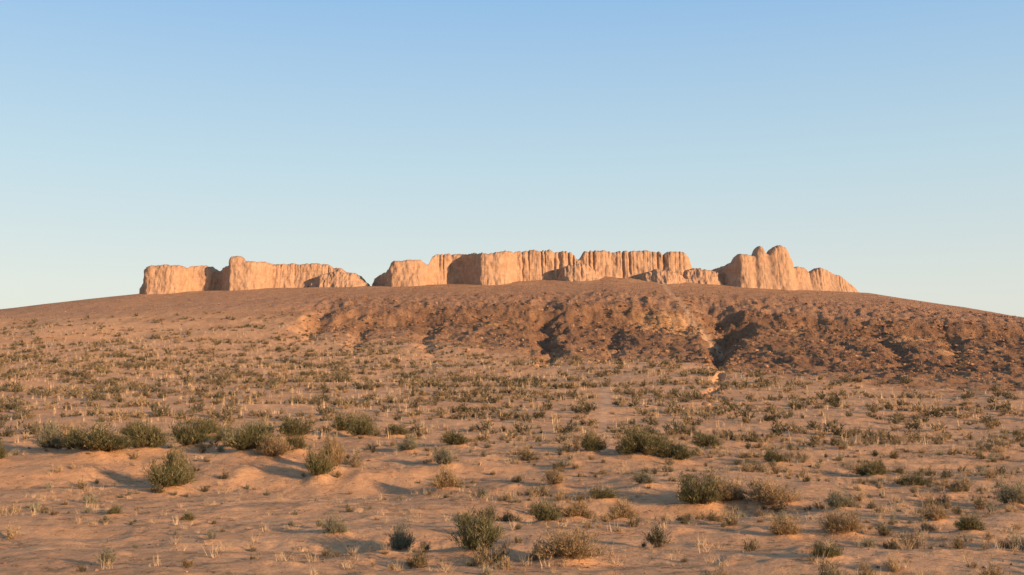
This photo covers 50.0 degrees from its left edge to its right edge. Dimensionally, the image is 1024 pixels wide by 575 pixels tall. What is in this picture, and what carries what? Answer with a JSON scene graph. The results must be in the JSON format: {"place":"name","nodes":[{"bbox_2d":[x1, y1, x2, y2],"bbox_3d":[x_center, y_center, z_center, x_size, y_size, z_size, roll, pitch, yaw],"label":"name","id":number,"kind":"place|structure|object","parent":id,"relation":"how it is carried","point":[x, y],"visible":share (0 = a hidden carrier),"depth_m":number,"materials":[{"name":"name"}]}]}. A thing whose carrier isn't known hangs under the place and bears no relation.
{"place":"outdoors","nodes":[
{"label":"outdoors","id":0,"kind":"place"},
{"bbox_2d":[0,277,1023,574],"bbox_3d":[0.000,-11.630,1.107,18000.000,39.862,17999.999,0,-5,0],"label":"desert hill terrain","id":1,"kind":"structure","parent":0,"point":[30,469],"depth_m":71.67,"materials":[{"name":"beige sand"}]},
{"bbox_2d":[0,432,7,458],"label":"desert shrub","id":2,"kind":"object","parent":1,"relation":"on","point":[3,452],"visible":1,"depth_m":53.87,"materials":[{"name":"green plant"}]},
{"bbox_2d":[33,417,61,448],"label":"desert shrub","id":3,"kind":"object","parent":1,"relation":"on","point":[49,439],"visible":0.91,"depth_m":57.78,"materials":[{"name":"green plant"}]},
{"bbox_2d":[55,421,88,448],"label":"desert shrub","id":4,"kind":"object","parent":1,"relation":"on","point":[71,435],"visible":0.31,"depth_m":56.69,"materials":[{"name":"green plant"}]},
{"bbox_2d":[54,413,136,451],"bbox_3d":[-20.593,7.291,55.561,4.700,1.996,4.012,-4,-7,35],"label":"desert shrub","id":5,"kind":"object","parent":1,"relation":"on","point":[105,440],"visible":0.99,"depth_m":54.74,"materials":[{"name":"green plant"}]},
{"bbox_2d":[106,502,123,513],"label":"desert shrub","id":6,"kind":"object","parent":1,"relation":"on","point":[115,509],"visible":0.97,"depth_m":36.44,"materials":[{"name":"plant"}]},
{"bbox_2d":[120,417,147,434],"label":"desert shrub","id":7,"kind":"object","parent":1,"relation":"on","point":[127,429],"visible":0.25,"depth_m":65.32,"materials":[{"name":"green plant"}]},
{"bbox_2d":[124,419,160,440],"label":"desert shrub","id":8,"kind":"object","parent":1,"relation":"on","point":[141,428],"visible":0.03,"depth_m":60.22,"materials":[{"name":"green plant"}]},
{"bbox_2d":[125,417,173,447],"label":"desert shrub","id":9,"kind":"object","parent":1,"relation":"on","point":[144,437],"visible":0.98,"depth_m":56.77,"materials":[{"name":"green plant"}]},
{"bbox_2d":[141,449,200,486],"bbox_3d":[-14.452,7.585,46.375,2.407,1.711,2.820,-1,-6,13],"label":"desert shrub","id":10,"kind":"object","parent":1,"relation":"on","point":[177,477],"visible":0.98,"depth_m":46.16,"materials":[{"name":"green plant"}]},
{"bbox_2d":[161,438,196,476],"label":"desert shrub","id":11,"kind":"object","parent":1,"relation":"on","point":[170,457],"visible":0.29,"depth_m":48.84,"materials":[{"name":"plant"}]},
{"bbox_2d":[180,510,197,520],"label":"desert shrub","id":12,"kind":"object","parent":1,"relation":"on","point":[186,516],"visible":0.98,"depth_m":34.89,"materials":[{"name":"green plant"}]},
{"bbox_2d":[167,409,213,444],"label":"desert shrub","id":13,"kind":"object","parent":1,"relation":"on","point":[193,434],"visible":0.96,"depth_m":58.15,"materials":[{"name":"green plant"}]},
{"bbox_2d":[191,417,222,433],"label":"desert shrub","id":14,"kind":"object","parent":1,"relation":"on","point":[211,424],"visible":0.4,"depth_m":66.35,"materials":[{"name":"plant"}]},
{"bbox_2d":[210,422,233,440],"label":"desert shrub","id":15,"kind":"object","parent":1,"relation":"on","point":[218,436],"visible":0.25,"depth_m":63.26,"materials":[{"name":"green plant"}]},
{"bbox_2d":[220,426,240,445],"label":"desert shrub","id":16,"kind":"object","parent":1,"relation":"on","point":[233,434],"visible":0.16,"depth_m":60.27,"materials":[{"name":"green plant"}]},
{"bbox_2d":[221,420,281,449],"bbox_3d":[-13.175,7.457,55.792,3.304,1.645,2.362,2,-6,-18],"label":"desert shrub","id":17,"kind":"object","parent":1,"relation":"on","point":[245,439],"visible":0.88,"depth_m":55.23,"materials":[{"name":"green plant"}]},
{"bbox_2d":[241,413,274,434],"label":"desert shrub","id":18,"kind":"object","parent":1,"relation":"on","point":[259,422],"visible":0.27,"depth_m":65.19,"materials":[{"name":"beige plant"}]},
{"bbox_2d":[253,427,292,455],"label":"desert shrub","id":19,"kind":"object","parent":1,"relation":"on","point":[274,447],"visible":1,"depth_m":54.19,"materials":[{"name":"beige plant"}]},
{"bbox_2d":[273,415,316,435],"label":"desert shrub","id":20,"kind":"object","parent":1,"relation":"on","point":[289,426],"visible":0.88,"depth_m":63.80,"materials":[{"name":"green plant"}]},
{"bbox_2d":[281,430,309,449],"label":"desert shrub","id":21,"kind":"object","parent":1,"relation":"on","point":[296,444],"visible":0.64,"depth_m":56.87,"materials":[{"name":"green plant"}]},
{"bbox_2d":[303,434,335,475],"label":"desert shrub","id":22,"kind":"object","parent":1,"relation":"on","point":[318,465],"visible":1,"depth_m":49.72,"materials":[{"name":"green plant"}]},
{"bbox_2d":[321,419,345,465],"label":"desert shrub","id":23,"kind":"object","parent":1,"relation":"on","point":[334,450],"visible":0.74,"depth_m":51.48,"materials":[{"name":"beige plant"}]},
{"bbox_2d":[320,513,350,533],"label":"desert shrub","id":24,"kind":"object","parent":1,"relation":"on","point":[333,527],"visible":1,"depth_m":30.90,"materials":[{"name":"plant"}]},
{"bbox_2d":[330,407,359,430],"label":"desert shrub","id":25,"kind":"object","parent":1,"relation":"on","point":[341,424],"visible":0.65,"depth_m":68.19,"materials":[{"name":"green plant"}]},
{"bbox_2d":[346,407,384,435],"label":"desert shrub","id":26,"kind":"object","parent":1,"relation":"on","point":[363,426],"visible":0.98,"depth_m":65.16,"materials":[{"name":"green plant"}]},
{"bbox_2d":[383,423,413,434],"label":"desert shrub","id":27,"kind":"object","parent":1,"relation":"on","point":[400,430],"visible":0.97,"depth_m":66.31,"materials":[{"name":"green plant"}]},
{"bbox_2d":[384,516,415,549],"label":"desert shrub","id":28,"kind":"object","parent":1,"relation":"on","point":[400,540],"visible":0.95,"depth_m":28.96,"materials":[{"name":"green plant"}]},
{"bbox_2d":[395,433,421,449],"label":"desert shrub","id":29,"kind":"object","parent":1,"relation":"on","point":[411,444],"visible":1,"depth_m":57.37,"materials":[{"name":"plant"}]},
{"bbox_2d":[431,444,454,463],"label":"desert shrub","id":30,"kind":"object","parent":1,"relation":"on","point":[444,457],"visible":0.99,"depth_m":52.34,"materials":[{"name":"green plant"}]},
{"bbox_2d":[428,463,463,487],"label":"desert shrub","id":31,"kind":"object","parent":1,"relation":"on","point":[444,479],"visible":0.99,"depth_m":46.76,"materials":[{"name":"beige plant"}]},
{"bbox_2d":[440,429,469,444],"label":"desert shrub","id":32,"kind":"object","parent":1,"relation":"on","point":[456,438],"visible":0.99,"depth_m":58.28,"materials":[{"name":"green plant"}]},
{"bbox_2d":[448,506,506,550],"bbox_3d":[-0.861,5.907,27.237,1.575,1.175,2.202,-3,-6,26],"label":"desert shrub","id":33,"kind":"object","parent":1,"relation":"on","point":[487,529],"visible":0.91,"depth_m":26.94,"materials":[{"name":"green plant"}]},
{"bbox_2d":[139,245,857,293],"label":"mudbrick fortress ruin","id":34,"kind":"object","parent":1,"relation":"on","point":[771,268],"visible":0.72,"depth_m":298.20,"materials":[{"name":"beige brick"}]},
{"bbox_2d":[0,425,1022,574],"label":"foreground dry scrub","id":35,"kind":"object","parent":1,"relation":"on","point":[894,564],"visible":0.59,"depth_m":41.75,"materials":[{"name":"brown plant"}]},
{"bbox_2d":[0,311,1023,446],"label":"shrubs","id":36,"kind":"object","parent":1,"relation":"on","point":[342,376],"visible":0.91,"depth_m":108.42,"materials":[{"name":"green plant"}]},
{"bbox_2d":[0,311,1023,444],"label":"dry shrubs","id":37,"kind":"object","parent":1,"relation":"on","point":[577,385],"visible":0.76,"depth_m":111.90,"materials":[{"name":"plant"}]},
{"bbox_2d":[0,425,1023,574],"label":"foreground straw","id":38,"kind":"object","parent":1,"relation":"on","point":[650,522],"visible":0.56,"depth_m":39.77,"materials":[{"name":"beige plant"}]},
{"bbox_2d":[0,322,1023,446],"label":"dry grass tufts","id":39,"kind":"object","parent":1,"relation":"on","point":[405,407],"visible":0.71,"depth_m":117.50,"materials":[{"name":"plant"}]},
{"bbox_2d":[0,438,1023,574],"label":"twig litter","id":40,"kind":"object","parent":1,"relation":"on","point":[534,560],"visible":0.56,"depth_m":33.08,"materials":[{"name":"brown wood"}]},
{"bbox_2d":[0,281,1023,406],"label":"scree stones","id":41,"kind":"object","parent":1,"relation":"on","point":[1015,390],"visible":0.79,"depth_m":244.56,"materials":[{"name":"brown stone"}]},
{"bbox_2d":[0,422,1023,574],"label":"foreground scrub","id":42,"kind":"object","parent":1,"relation":"on","point":[656,537],"depth_m":42.49,"materials":[{"name":"green plant"}]},
{"bbox_2d":[14,290,1023,405],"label":"hillside rocks","id":43,"kind":"object","parent":1,"relation":"on","point":[736,361],"visible":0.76,"depth_m":229.99,"materials":[{"name":"brown stone"}]},
{"bbox_2d":[528,490,561,521],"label":"desert shrub","id":44,"kind":"object","parent":1,"relation":"on","point":[547,512],"visible":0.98,"depth_m":33.27,"materials":[{"name":"green plant"}]},
{"bbox_2d":[541,467,564,484],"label":"desert shrub","id":45,"kind":"object","parent":1,"relation":"on","point":[557,477],"visible":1,"depth_m":46.35,"materials":[{"name":"beige plant"}]},
{"bbox_2d":[531,522,611,559],"bbox_3d":[1.459,5.848,25.849,2.170,1.028,1.905,-1,-5,5],"label":"desert shrub","id":46,"kind":"object","parent":1,"relation":"on","point":[575,548],"visible":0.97,"depth_m":25.51,"materials":[{"name":"beige plant"}]},
{"bbox_2d":[559,499,596,516],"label":"desert shrub","id":47,"kind":"object","parent":1,"relation":"on","point":[577,510],"visible":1,"depth_m":38.34,"materials":[{"name":"beige plant"}]},
{"bbox_2d":[579,427,609,450],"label":"desert shrub","id":48,"kind":"object","parent":1,"relation":"on","point":[589,442],"visible":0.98,"depth_m":54.77,"materials":[{"name":"green plant"}]},
{"bbox_2d":[587,484,620,498],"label":"desert shrub","id":49,"kind":"object","parent":1,"relation":"on","point":[605,494],"visible":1,"depth_m":41.28,"materials":[{"name":"green plant"}]},
{"bbox_2d":[606,493,642,518],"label":"desert shrub","id":50,"kind":"object","parent":1,"relation":"on","point":[620,511],"visible":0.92,"depth_m":33.40,"materials":[{"name":"beige plant"}]},
{"bbox_2d":[614,418,665,454],"bbox_3d":[6.294,7.161,53.817,2.619,2.115,2.924,3,-6,-31],"label":"desert shrub","id":51,"kind":"object","parent":1,"relation":"on","point":[637,441],"visible":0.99,"depth_m":53.70,"materials":[{"name":"green plant"}]},
{"bbox_2d":[629,470,655,483],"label":"desert shrub","id":52,"kind":"object","parent":1,"relation":"on","point":[642,477],"visible":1,"depth_m":43.87,"materials":[{"name":"green plant"}]},
{"bbox_2d":[647,427,674,451],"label":"desert shrub","id":53,"kind":"object","parent":1,"relation":"on","point":[660,438],"visible":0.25,"depth_m":54.96,"materials":[{"name":"green plant"}]},
{"bbox_2d":[654,438,697,460],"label":"desert shrub","id":54,"kind":"object","parent":1,"relation":"on","point":[675,451],"visible":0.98,"depth_m":53.25,"materials":[{"name":"green plant"}]},
{"bbox_2d":[672,464,727,503],"bbox_3d":[6.744,7.148,40.598,2.345,1.616,2.670,2,-6,-18],"label":"desert shrub","id":55,"kind":"object","parent":1,"relation":"on","point":[706,494],"visible":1,"depth_m":40.12,"materials":[{"name":"green plant"}]},
{"bbox_2d":[691,432,723,446],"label":"desert shrub","id":56,"kind":"object","parent":1,"relation":"on","point":[701,441],"visible":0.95,"depth_m":59.26,"materials":[{"name":"green plant"}]},
{"bbox_2d":[712,467,751,500],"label":"desert shrub","id":57,"kind":"object","parent":1,"relation":"on","point":[736,493],"visible":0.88,"depth_m":40.54,"materials":[{"name":"beige plant"}]},
{"bbox_2d":[762,446,785,461],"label":"desert shrub","id":58,"kind":"object","parent":1,"relation":"on","point":[769,457],"visible":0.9,"depth_m":52.22,"materials":[{"name":"green plant"}]},
{"bbox_2d":[744,473,804,504],"bbox_3d":[9.565,7.218,39.866,2.485,1.284,2.226,-1,-5,5],"label":"desert shrub","id":59,"kind":"object","parent":1,"relation":"on","point":[767,494],"visible":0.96,"depth_m":39.66,"materials":[{"name":"beige plant"}]},
{"bbox_2d":[765,510,806,534],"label":"desert shrub","id":60,"kind":"object","parent":1,"relation":"on","point":[780,527],"visible":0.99,"depth_m":30.38,"materials":[{"name":"brown plant"}]},
{"bbox_2d":[806,535,845,557],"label":"desert shrub","id":61,"kind":"object","parent":1,"relation":"on","point":[833,551],"visible":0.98,"depth_m":25.45,"materials":[{"name":"plant"}]},
{"bbox_2d":[822,483,857,507],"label":"desert shrub","id":62,"kind":"object","parent":1,"relation":"on","point":[835,500],"visible":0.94,"depth_m":37.31,"materials":[{"name":"green plant"}]},
{"bbox_2d":[815,503,866,533],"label":"desert shrub","id":63,"kind":"object","parent":1,"relation":"on","point":[833,524],"visible":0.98,"depth_m":30.85,"materials":[{"name":"plant"}]},
{"bbox_2d":[850,458,890,475],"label":"desert shrub","id":64,"kind":"object","parent":1,"relation":"on","point":[869,469],"visible":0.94,"depth_m":49.23,"materials":[{"name":"green plant"}]},
{"bbox_2d":[891,469,929,485],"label":"desert shrub","id":65,"kind":"object","parent":1,"relation":"on","point":[918,480],"visible":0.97,"depth_m":44.32,"materials":[{"name":"green plant"}]},
{"bbox_2d":[915,503,948,520],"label":"desert shrub","id":66,"kind":"object","parent":1,"relation":"on","point":[934,516],"visible":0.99,"depth_m":33.38,"materials":[{"name":"beige plant"}]},
{"bbox_2d":[953,510,987,530],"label":"desert shrub","id":67,"kind":"object","parent":1,"relation":"on","point":[967,523],"visible":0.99,"depth_m":30.95,"materials":[{"name":"green plant"}]},
{"bbox_2d":[988,469,1023,503],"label":"desert shrub","id":68,"kind":"object","parent":1,"relation":"on","point":[1016,494],"visible":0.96,"depth_m":37.99,"materials":[{"name":"green plant"}]},
{"bbox_2d":[0,0,1023,316],"label":"sky","id":69,"kind":"structure","parent":0,"point":[877,143],"materials":[{"name":"blue"}]},
{"bbox_2d":[2,432,1022,574],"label":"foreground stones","id":70,"kind":"object","parent":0,"point":[96,569],"visible":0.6,"depth_m":33.74,"materials":[{"name":"brown stone"}]}
]}

